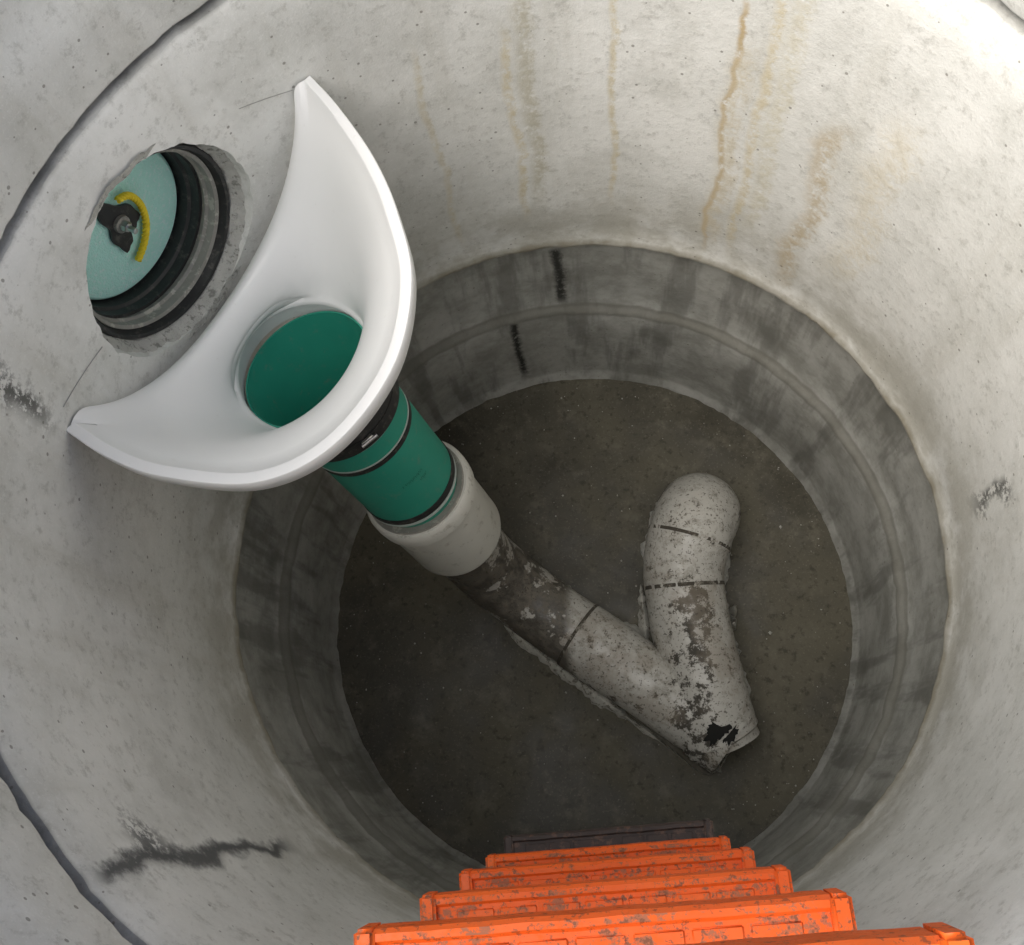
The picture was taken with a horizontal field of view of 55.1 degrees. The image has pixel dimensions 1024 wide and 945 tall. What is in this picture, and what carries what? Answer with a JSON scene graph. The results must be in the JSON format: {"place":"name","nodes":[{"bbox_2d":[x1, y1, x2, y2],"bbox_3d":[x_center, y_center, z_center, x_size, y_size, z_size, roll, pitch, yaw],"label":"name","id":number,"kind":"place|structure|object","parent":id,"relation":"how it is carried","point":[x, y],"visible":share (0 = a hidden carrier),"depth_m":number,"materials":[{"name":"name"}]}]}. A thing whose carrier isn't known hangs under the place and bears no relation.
{"place":"outdoors","nodes":[
{"label":"outdoors","id":0,"kind":"place"},
{"bbox_2d":[337,379,852,865],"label":"manhole floor","id":1,"kind":"structure","parent":0,"point":[499,737],"depth_m":2.78,"materials":[{"name":"concrete"}]},
{"bbox_2d":[446,473,759,774],"bbox_3d":[0.346,0.229,2.593,0.986,0.538,0.699,35,79,15],"label":"drain pipe","id":2,"kind":"object","parent":1,"relation":"on","point":[681,683],"visible":0.94,"depth_m":2.58,"materials":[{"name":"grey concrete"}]},
{"bbox_2d":[246,311,500,575],"bbox_3d":[-0.262,-0.026,2.133,0.449,0.805,0.264,35,79,15],"label":"drop pipe","id":3,"kind":"object","parent":2,"relation":"attached to","point":[399,470],"visible":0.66,"depth_m":1.99,"materials":[{"name":"green plastic"}]},
{"bbox_2d":[346,388,845,841],"bbox_3d":[0.216,0.414,2.793,1.405,0.011,1.416,-2,72,5],"label":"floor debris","id":4,"kind":"object","parent":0,"point":[770,632],"visible":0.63,"depth_m":2.81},
{"bbox_3d":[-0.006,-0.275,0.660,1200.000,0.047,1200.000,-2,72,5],"label":"ground","id":5,"kind":"structure","parent":0,"visible":0},
{"bbox_2d":[0,0,1023,944],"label":"manhole wall","id":6,"kind":"structure","parent":5,"relation":"on","point":[788,234],"depth_m":1.70,"materials":[{"name":"grey concrete"}]},
{"bbox_2d":[63,90,292,406],"bbox_3d":[-0.623,-0.400,1.637,0.269,0.404,0.625,28,77,14],"label":"pipe plug","id":7,"kind":"object","parent":6,"relation":"attached to","point":[165,240],"visible":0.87,"depth_m":1.72,"materials":[{"name":"teal plastic"}]},
{"bbox_2d":[67,76,416,491],"bbox_3d":[-0.348,-0.236,1.661,0.473,0.376,0.691,25,77,13],"label":"inlet funnel","id":8,"kind":"object","parent":6,"relation":"attached to","point":[335,238],"visible":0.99,"depth_m":1.59,"materials":[{"name":"white plastic"}]},
{"bbox_2d":[353,819,974,944],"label":"manhole ladder","id":9,"kind":"object","parent":6,"relation":"attached to","point":[696,882],"visible":1,"depth_m":0.90,"materials":[{"name":"orange plastic"}]}
]}

